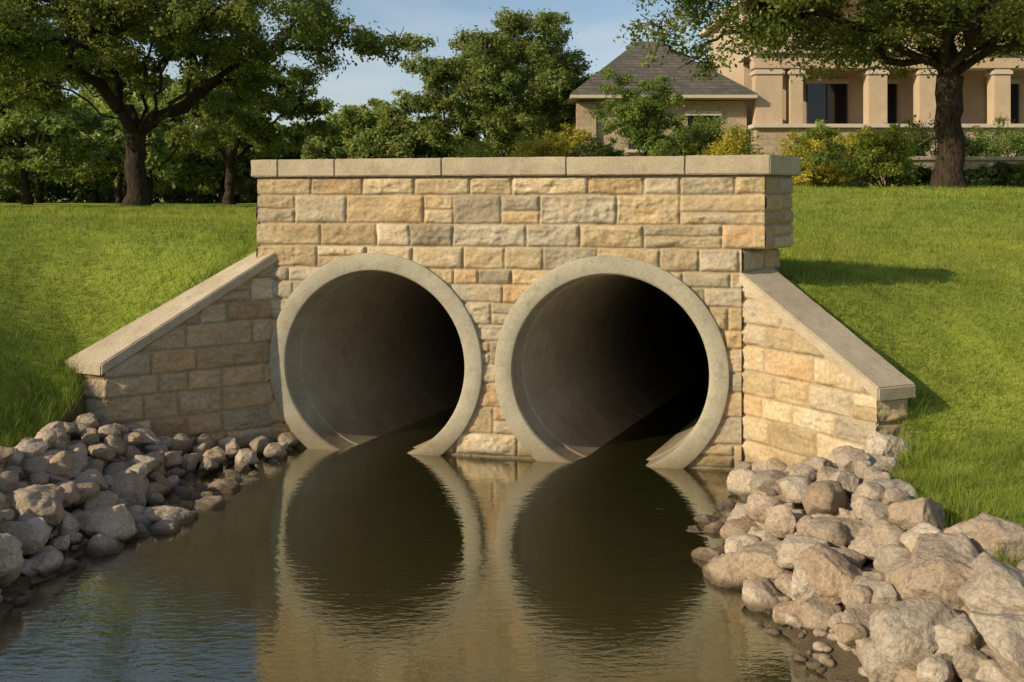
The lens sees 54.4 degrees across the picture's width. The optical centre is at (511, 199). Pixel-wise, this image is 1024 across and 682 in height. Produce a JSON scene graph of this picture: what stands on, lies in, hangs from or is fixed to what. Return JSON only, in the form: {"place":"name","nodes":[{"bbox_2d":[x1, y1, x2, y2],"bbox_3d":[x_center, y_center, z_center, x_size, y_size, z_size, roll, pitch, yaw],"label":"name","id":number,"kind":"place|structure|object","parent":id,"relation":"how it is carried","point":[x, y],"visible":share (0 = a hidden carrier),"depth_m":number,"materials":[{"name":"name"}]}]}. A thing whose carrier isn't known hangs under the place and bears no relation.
{"place":"outdoors","nodes":[
{"label":"outdoors","id":0,"kind":"place"},
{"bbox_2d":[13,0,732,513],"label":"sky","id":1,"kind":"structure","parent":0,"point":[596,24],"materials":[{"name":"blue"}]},
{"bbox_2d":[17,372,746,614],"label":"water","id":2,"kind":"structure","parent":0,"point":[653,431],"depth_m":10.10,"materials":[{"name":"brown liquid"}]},
{"bbox_2d":[0,183,1023,681],"bbox_3d":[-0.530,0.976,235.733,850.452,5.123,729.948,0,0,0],"label":"ground","id":3,"kind":"structure","parent":0,"point":[616,609],"depth_m":9.04,"materials":[{"name":"green plant"}]},
{"bbox_2d":[0,0,420,206],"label":"oak tree","id":4,"kind":"object","parent":3,"relation":"on","point":[171,30],"visible":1,"depth_m":30.75,"materials":[{"name":"green plant"}]},
{"bbox_2d":[155,65,345,204],"bbox_3d":[-10.913,-2.863,41.541,7.539,6.682,7.853,0,0,0],"label":"oak tree","id":5,"kind":"object","parent":3,"relation":"on","point":[256,128],"visible":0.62,"depth_m":41.10,"materials":[{"name":"green plant"}]},
{"bbox_2d":[0,148,511,202],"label":"undergrowth","id":6,"kind":"object","parent":3,"relation":"on","point":[70,192],"visible":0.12,"depth_m":68.74,"materials":[{"name":"green plant"}]},
{"bbox_2d":[0,64,569,204],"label":"distant trees","id":7,"kind":"object","parent":3,"relation":"on","point":[86,142],"visible":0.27,"depth_m":48.93,"materials":[{"name":"green plant"}]},
{"bbox_2d":[292,97,419,158],"bbox_3d":[-8.747,-2.803,55.577,6.763,6.103,7.492,0,0,-28],"label":"oak tree","id":8,"kind":"object","parent":3,"relation":"on","point":[365,141],"visible":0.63,"depth_m":54.52,"materials":[{"name":"green plant"}]},
{"bbox_2d":[370,149,397,158],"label":"shrub","id":9,"kind":"object","parent":3,"relation":"on","point":[385,155],"visible":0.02,"depth_m":45.01,"materials":[{"name":"green plant"}]},
{"bbox_2d":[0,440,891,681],"bbox_3d":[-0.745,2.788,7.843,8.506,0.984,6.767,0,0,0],"label":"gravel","id":10,"kind":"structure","parent":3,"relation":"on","point":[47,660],"depth_m":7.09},
{"bbox_2d":[373,6,597,156],"bbox_3d":[-0.285,-4.367,45.817,12.427,9.024,10.665,0,0,0],"label":"elm tree","id":11,"kind":"object","parent":3,"relation":"on","point":[548,75],"visible":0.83,"depth_m":43.70,"materials":[{"name":"green plant"}]},
{"bbox_2d":[452,134,518,157],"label":"shrub","id":12,"kind":"object","parent":3,"relation":"on","point":[471,152],"visible":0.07,"depth_m":34.08,"materials":[{"name":"green plant"}]},
{"bbox_2d":[64,155,915,511],"bbox_3d":[2.166,1.423,18.598,8.629,3.794,19.338,0,0,17],"label":"stone culvert headwall","id":13,"kind":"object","parent":3,"relation":"on","point":[558,309],"visible":0.81,"depth_m":11.11,"materials":[{"name":"stone"}]},
{"bbox_2d":[0,412,1023,681],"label":"riprap stones","id":14,"kind":"object","parent":3,"relation":"on","point":[928,598],"visible":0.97,"depth_m":7.49,"materials":[{"name":"grey stone"}]},
{"bbox_2d":[0,184,1023,570],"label":"grass","id":15,"kind":"structure","parent":3,"relation":"on","point":[964,508],"depth_m":11.84,"materials":[{"name":"green plant"}]},
{"bbox_2d":[497,131,540,156],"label":"shrub","id":16,"kind":"object","parent":3,"relation":"on","point":[523,137],"visible":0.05,"depth_m":37.50,"materials":[{"name":"green plant"}]},
{"bbox_2d":[507,128,571,156],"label":"flowering shrub","id":17,"kind":"object","parent":3,"relation":"on","point":[556,143],"visible":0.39,"depth_m":35.46,"materials":[{"name":"green plant"}]},
{"bbox_2d":[544,123,593,155],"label":"flowering shrub","id":18,"kind":"object","parent":3,"relation":"on","point":[579,136],"visible":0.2,"depth_m":38.94,"materials":[{"name":"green plant"}]},
{"bbox_2d":[567,135,633,156],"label":"hedge","id":19,"kind":"object","parent":3,"relation":"on","point":[600,149],"visible":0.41,"depth_m":35.02,"materials":[{"name":"green plant"}]},
{"bbox_2d":[584,66,689,155],"bbox_3d":[4.205,-2.588,33.751,3.298,4.054,2.918,0,0,-26],"label":"ornamental tree","id":20,"kind":"object","parent":3,"relation":"on","point":[632,119],"visible":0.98,"depth_m":33.54,"materials":[{"name":"green plant"}]},
{"bbox_2d":[654,147,684,155],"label":"shrub","id":21,"kind":"object","parent":3,"relation":"on","point":[676,152],"visible":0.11,"depth_m":31.66,"materials":[{"name":"green plant"}]},
{"bbox_2d":[648,134,707,155],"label":"shrub","id":22,"kind":"object","parent":3,"relation":"on","point":[674,145],"visible":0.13,"depth_m":35.71,"materials":[{"name":"green plant"}]},
{"bbox_2d":[672,142,703,156],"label":"flowering shrub","id":23,"kind":"object","parent":3,"relation":"on","point":[688,150],"visible":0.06,"depth_m":33.69,"materials":[{"name":"green plant"}]},
{"bbox_2d":[662,108,767,153],"bbox_3d":[7.347,-2.145,36.636,3.862,2.630,3.138,0,0,0],"label":"shrub","id":24,"kind":"object","parent":3,"relation":"on","point":[700,134],"visible":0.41,"depth_m":36.21,"materials":[{"name":"green plant"}]},
{"bbox_2d":[697,123,773,154],"bbox_3d":[7.170,-1.299,33.204,3.257,2.527,2.909,0,0,0],"label":"flowering shrub","id":25,"kind":"object","parent":3,"relation":"on","point":[727,146],"visible":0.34,"depth_m":32.64,"materials":[{"name":"yellow plant"}]},
{"bbox_2d":[744,129,812,164],"bbox_3d":[8.993,-1.212,33.352,2.849,2.352,2.452,0,0,0],"label":"flowering shrub","id":26,"kind":"object","parent":3,"relation":"on","point":[789,151],"visible":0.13,"depth_m":33.48,"materials":[{"name":"yellow plant"}]},
{"bbox_2d":[613,0,1023,187],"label":"oak tree","id":27,"kind":"object","parent":3,"relation":"on","point":[883,28],"visible":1,"depth_m":25.68,"materials":[{"name":"green plant"}]},
{"bbox_2d":[792,119,844,154],"bbox_3d":[11.482,-2.126,36.860,2.444,1.843,2.067,0,0,0],"label":"shrub","id":28,"kind":"object","parent":3,"relation":"on","point":[822,130],"visible":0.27,"depth_m":36.58,"materials":[{"name":"green plant"}]},
{"bbox_2d":[791,161,855,187],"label":"flowering shrub","id":29,"kind":"object","parent":3,"relation":"on","point":[825,175],"visible":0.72,"depth_m":28.44,"materials":[{"name":"yellow plant"}]},
{"bbox_2d":[802,135,853,185],"bbox_3d":[10.408,-1.099,33.992,2.601,2.189,2.003,0,0,0],"label":"flowering shrub","id":30,"kind":"object","parent":3,"relation":"on","point":[817,145],"visible":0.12,"depth_m":33.76,"materials":[{"name":"yellow plant"}]},
{"bbox_2d":[801,137,857,187],"bbox_3d":[10.062,-1.093,31.650,1.827,1.792,2.053,0,0,-8],"label":"shrub","id":31,"kind":"object","parent":3,"relation":"on","point":[817,158],"visible":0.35,"depth_m":31.30,"materials":[{"name":"green plant"}]},
{"bbox_2d":[839,127,886,155],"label":"flowering shrub","id":32,"kind":"object","parent":3,"relation":"on","point":[850,142],"visible":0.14,"depth_m":35.92,"materials":[{"name":"green plant"}]},
{"bbox_2d":[709,5,1023,125],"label":"back wall","id":33,"kind":"structure","parent":3,"relation":"on","point":[975,97],"depth_m":44.20,"materials":[{"name":"paint"}]},
{"bbox_2d":[806,84,807,123],"bbox_3d":[13.070,-4.155,44.099,0.060,1.950,0.038,0,0,0],"label":"window frame","id":34,"kind":"object","parent":33,"relation":"attached to","point":[806,103],"visible":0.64,"depth_m":44.08,"materials":[{"name":"black metal"}]},
{"bbox_2d":[804,79,848,83],"bbox_3d":[13.950,-5.232,44.116,1.940,0.195,0.152,0,0,0],"label":"window header","id":35,"kind":"object","parent":33,"relation":"attached to","point":[836,81],"depth_m":44.04},
{"bbox_2d":[808,84,845,123],"bbox_3d":[13.950,-4.155,44.155,1.700,1.950,0.070,0,0,0],"label":"window glass","id":36,"kind":"object","parent":33,"relation":"attached to","point":[836,102],"visible":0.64,"depth_m":44.12,"materials":[{"name":"black glass"}]},
{"bbox_2d":[826,84,827,123],"bbox_3d":[13.950,-4.155,44.099,0.060,1.950,0.038,0,0,0],"label":"window frame","id":37,"kind":"object","parent":33,"relation":"attached to","point":[827,103],"visible":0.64,"depth_m":44.08,"materials":[{"name":"black metal"}]},
{"bbox_2d":[846,84,847,123],"bbox_3d":[14.830,-4.155,44.099,0.060,1.950,0.038,0,0,0],"label":"window frame","id":38,"kind":"object","parent":33,"relation":"attached to","point":[846,103],"visible":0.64,"depth_m":44.08,"materials":[{"name":"black metal"}]},
{"bbox_2d":[888,84,895,123],"bbox_3d":[16.450,-4.230,44.155,1.100,1.800,0.070,0,0,0],"label":"window glass","id":39,"kind":"object","parent":33,"relation":"attached to","point":[892,103],"visible":0.21,"depth_m":44.12,"materials":[{"name":"black glass"}]},
{"bbox_2d":[888,79,898,83],"bbox_3d":[16.450,-5.232,44.116,1.340,0.195,0.152,0,0,0],"label":"window header","id":40,"kind":"object","parent":33,"relation":"attached to","point":[893,81],"depth_m":44.04},
{"bbox_2d":[985,79,1020,83],"bbox_3d":[21.750,-5.232,44.116,1.540,0.195,0.152,0,0,0],"label":"window header","id":41,"kind":"object","parent":33,"relation":"attached to","point":[1015,81],"depth_m":44.04},
{"bbox_2d":[1011,84,1016,123],"bbox_3d":[21.750,-4.230,44.155,1.300,1.800,0.070,0,0,0],"label":"window glass","id":42,"kind":"object","parent":33,"relation":"attached to","point":[1014,103],"visible":0.21,"depth_m":44.12,"materials":[{"name":"black glass"}]},
{"bbox_2d":[1017,84,1018,123],"bbox_3d":[22.430,-4.230,44.099,0.060,1.800,0.038,0,0,0],"label":"window frame","id":43,"kind":"object","parent":33,"relation":"attached to","point":[1017,103],"visible":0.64,"depth_m":44.10,"materials":[{"name":"black metal"}]},
{"bbox_2d":[845,125,896,147],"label":"shrub","id":44,"kind":"object","parent":3,"relation":"on","point":[865,132],"depth_m":37.54,"materials":[{"name":"green plant"}]},
{"bbox_2d":[838,114,928,188],"bbox_3d":[10.685,-1.227,28.610,2.503,2.334,2.252,0,0,19],"label":"flowering shrub","id":45,"kind":"object","parent":3,"relation":"on","point":[892,139],"visible":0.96,"depth_m":28.38,"materials":[{"name":"green plant"}]},
{"bbox_2d":[747,128,1023,155],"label":"porch floor","id":46,"kind":"structure","parent":3,"relation":"on","point":[770,142],"depth_m":41.20,"materials":[{"name":"stone"}]},
{"bbox_2d":[747,124,1023,130],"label":"porch ledge","id":47,"kind":"object","parent":46,"relation":"on","point":[752,126],"visible":0.3,"depth_m":41.00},
{"bbox_2d":[752,69,782,123],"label":"porch column","id":48,"kind":"structure","parent":47,"relation":"on","point":[767,105],"depth_m":41.60,"materials":[{"name":"beige paint"}]},
{"bbox_2d":[750,71,784,76],"bbox_3d":[10.750,-5.310,41.925,1.290,0.160,0.790,0,0,0],"label":"column cap","id":49,"kind":"object","parent":48,"relation":"on","point":[753,73],"visible":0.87,"depth_m":41.53,"materials":[{"name":"paint"}]},
{"bbox_2d":[786,69,802,123],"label":"porch column","id":50,"kind":"structure","parent":47,"relation":"on","point":[794,102],"depth_m":41.60,"materials":[{"name":"beige paint"}]},
{"bbox_2d":[784,71,804,76],"bbox_3d":[11.900,-5.310,41.925,0.690,0.160,0.790,0,0,0],"label":"column cap","id":51,"kind":"object","parent":50,"relation":"on","point":[787,73],"visible":0.71,"depth_m":41.53,"materials":[{"name":"paint"}]},
{"bbox_2d":[863,69,887,123],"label":"porch column","id":52,"kind":"structure","parent":47,"relation":"on","point":[875,99],"depth_m":41.60,"materials":[{"name":"beige paint"}]},
{"bbox_2d":[861,71,889,76],"bbox_3d":[15.300,-5.310,41.925,0.940,0.160,0.790,0,0,0],"label":"column cap","id":53,"kind":"object","parent":52,"relation":"on","point":[865,73],"visible":0.74,"depth_m":41.53,"materials":[{"name":"paint"}]},
{"bbox_2d":[750,54,1023,70],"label":"porch beam","id":54,"kind":"structure","parent":52,"relation":"on","point":[996,63],"depth_m":41.55,"materials":[{"name":"beige paint"}]},
{"bbox_2d":[737,49,1020,62],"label":"balcony slab","id":55,"kind":"structure","parent":54,"relation":"on","point":[746,59],"depth_m":41.43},
{"bbox_2d":[754,32,1010,48],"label":"balcony parapet","id":56,"kind":"structure","parent":55,"relation":"on","point":[868,47],"depth_m":41.50,"materials":[{"name":"beige paint"}]},
{"bbox_2d":[913,69,936,123],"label":"porch column","id":57,"kind":"structure","parent":47,"relation":"on","point":[924,102],"depth_m":41.60,"materials":[{"name":"beige paint"}]},
{"bbox_2d":[911,71,937,76],"bbox_3d":[17.400,-5.310,41.925,0.890,0.160,0.790,0,0,0],"label":"column cap","id":58,"kind":"object","parent":57,"relation":"attached to","point":[920,73],"visible":0.6,"depth_m":41.57,"materials":[{"name":"paint"}]},
{"bbox_2d":[987,69,1010,123],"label":"porch column","id":59,"kind":"structure","parent":47,"relation":"on","point":[999,93],"depth_m":41.60,"materials":[{"name":"beige paint"}]},
{"bbox_2d":[985,71,1012,76],"bbox_3d":[20.500,-5.310,41.925,0.840,0.160,0.790,0,0,0],"label":"column cap","id":60,"kind":"object","parent":59,"relation":"on","point":[998,73],"visible":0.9,"depth_m":41.53,"materials":[{"name":"paint"}]},
{"bbox_2d":[843,156,1023,183],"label":"garden retaining wall","id":61,"kind":"structure","parent":3,"relation":"on","point":[973,162],"depth_m":34.30,"materials":[{"name":"stone"}]},
{"bbox_2d":[903,162,967,186],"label":"shrub","id":62,"kind":"object","parent":3,"relation":"on","point":[925,177],"visible":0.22,"depth_m":29.53,"materials":[{"name":"green plant"}]},
{"bbox_2d":[886,110,988,155],"bbox_3d":[15.783,-2.175,37.225,3.876,2.280,3.412,0,0,0],"label":"hedge","id":63,"kind":"object","parent":3,"relation":"on","point":[928,139],"visible":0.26,"depth_m":36.66,"materials":[{"name":"green plant"}]},
{"bbox_2d":[965,112,1023,155],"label":"hedge","id":64,"kind":"object","parent":3,"relation":"on","point":[1013,142],"visible":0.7,"depth_m":36.67,"materials":[{"name":"green plant"}]},
{"bbox_2d":[965,161,1023,187],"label":"shrub","id":65,"kind":"object","parent":3,"relation":"on","point":[995,173],"visible":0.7,"depth_m":27.80,"materials":[{"name":"green plant"}]},
{"bbox_2d":[978,160,1023,186],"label":"shrub","id":66,"kind":"object","parent":3,"relation":"on","point":[1018,178],"visible":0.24,"depth_m":29.81,"materials":[{"name":"green plant"}]},
{"bbox_2d":[576,103,596,144],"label":"wing corner pier","id":67,"kind":"structure","parent":0,"point":[584,120],"depth_m":41.80,"materials":[{"name":"beige paint"}]},
{"bbox_2d":[570,101,746,155],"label":"wing walls","id":68,"kind":"structure","parent":0,"point":[736,111],"depth_m":42.00,"materials":[{"name":"beige paint"}]},
{"bbox_2d":[626,149,641,151],"bbox_3d":[5.500,-2.055,41.916,1.400,0.130,0.151,0,0,0],"label":"window sill","id":69,"kind":"structure","parent":68,"relation":"attached to","point":[631,150],"depth_m":41.84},
{"bbox_2d":[628,116,656,148],"bbox_3d":[5.500,-2.830,41.960,1.200,1.400,0.060,0,0,0],"label":"window glass","id":70,"kind":"object","parent":68,"relation":"attached to","point":[630,146],"visible":0.14,"depth_m":41.93,"materials":[{"name":"black glass"}]},
{"bbox_2d":[561,94,757,116],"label":"wing roof fascia","id":71,"kind":"structure","parent":68,"relation":"attached to","point":[573,99],"depth_m":41.23,"materials":[{"name":"beige paint"}]},
{"bbox_2d":[687,116,718,148],"bbox_3d":[8.050,-2.830,41.960,1.300,1.400,0.060,0,0,0],"label":"window glass","id":72,"kind":"object","parent":68,"relation":"attached to","point":[690,119],"visible":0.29,"depth_m":41.93,"materials":[{"name":"black glass"}]},
{"bbox_2d":[685,111,721,115],"bbox_3d":[8.050,-3.635,41.926,1.540,0.190,0.132,0,0,0],"label":"window lintel","id":73,"kind":"structure","parent":68,"relation":"attached to","point":[705,113],"depth_m":41.86,"materials":[{"name":"beige stone"}]},
{"bbox_2d":[567,41,757,99],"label":"wing roof","id":74,"kind":"structure","parent":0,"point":[626,62],"depth_m":42.79,"materials":[{"name":"grey tile"}]},
{"bbox_2d":[896,84,896,123],"bbox_3d":[17.030,-4.230,44.099,0.060,1.800,0.038,0,0,0],"label":"window frame","id":75,"kind":"object","parent":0,"point":[896,103],"visible":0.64,"depth_m":44.08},
{"bbox_3d":[17.450,-10.205,47.800,15.100,2.650,10.400,0,0,0],"label":"main roof","id":76,"kind":"object","parent":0,"visible":0},
{"bbox_2d":[699,0,1002,36],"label":"roof fascia","id":77,"kind":"structure","parent":76,"relation":"attached to","point":[704,32],"depth_m":47.22,"materials":[{"name":"paint"}]}
]}

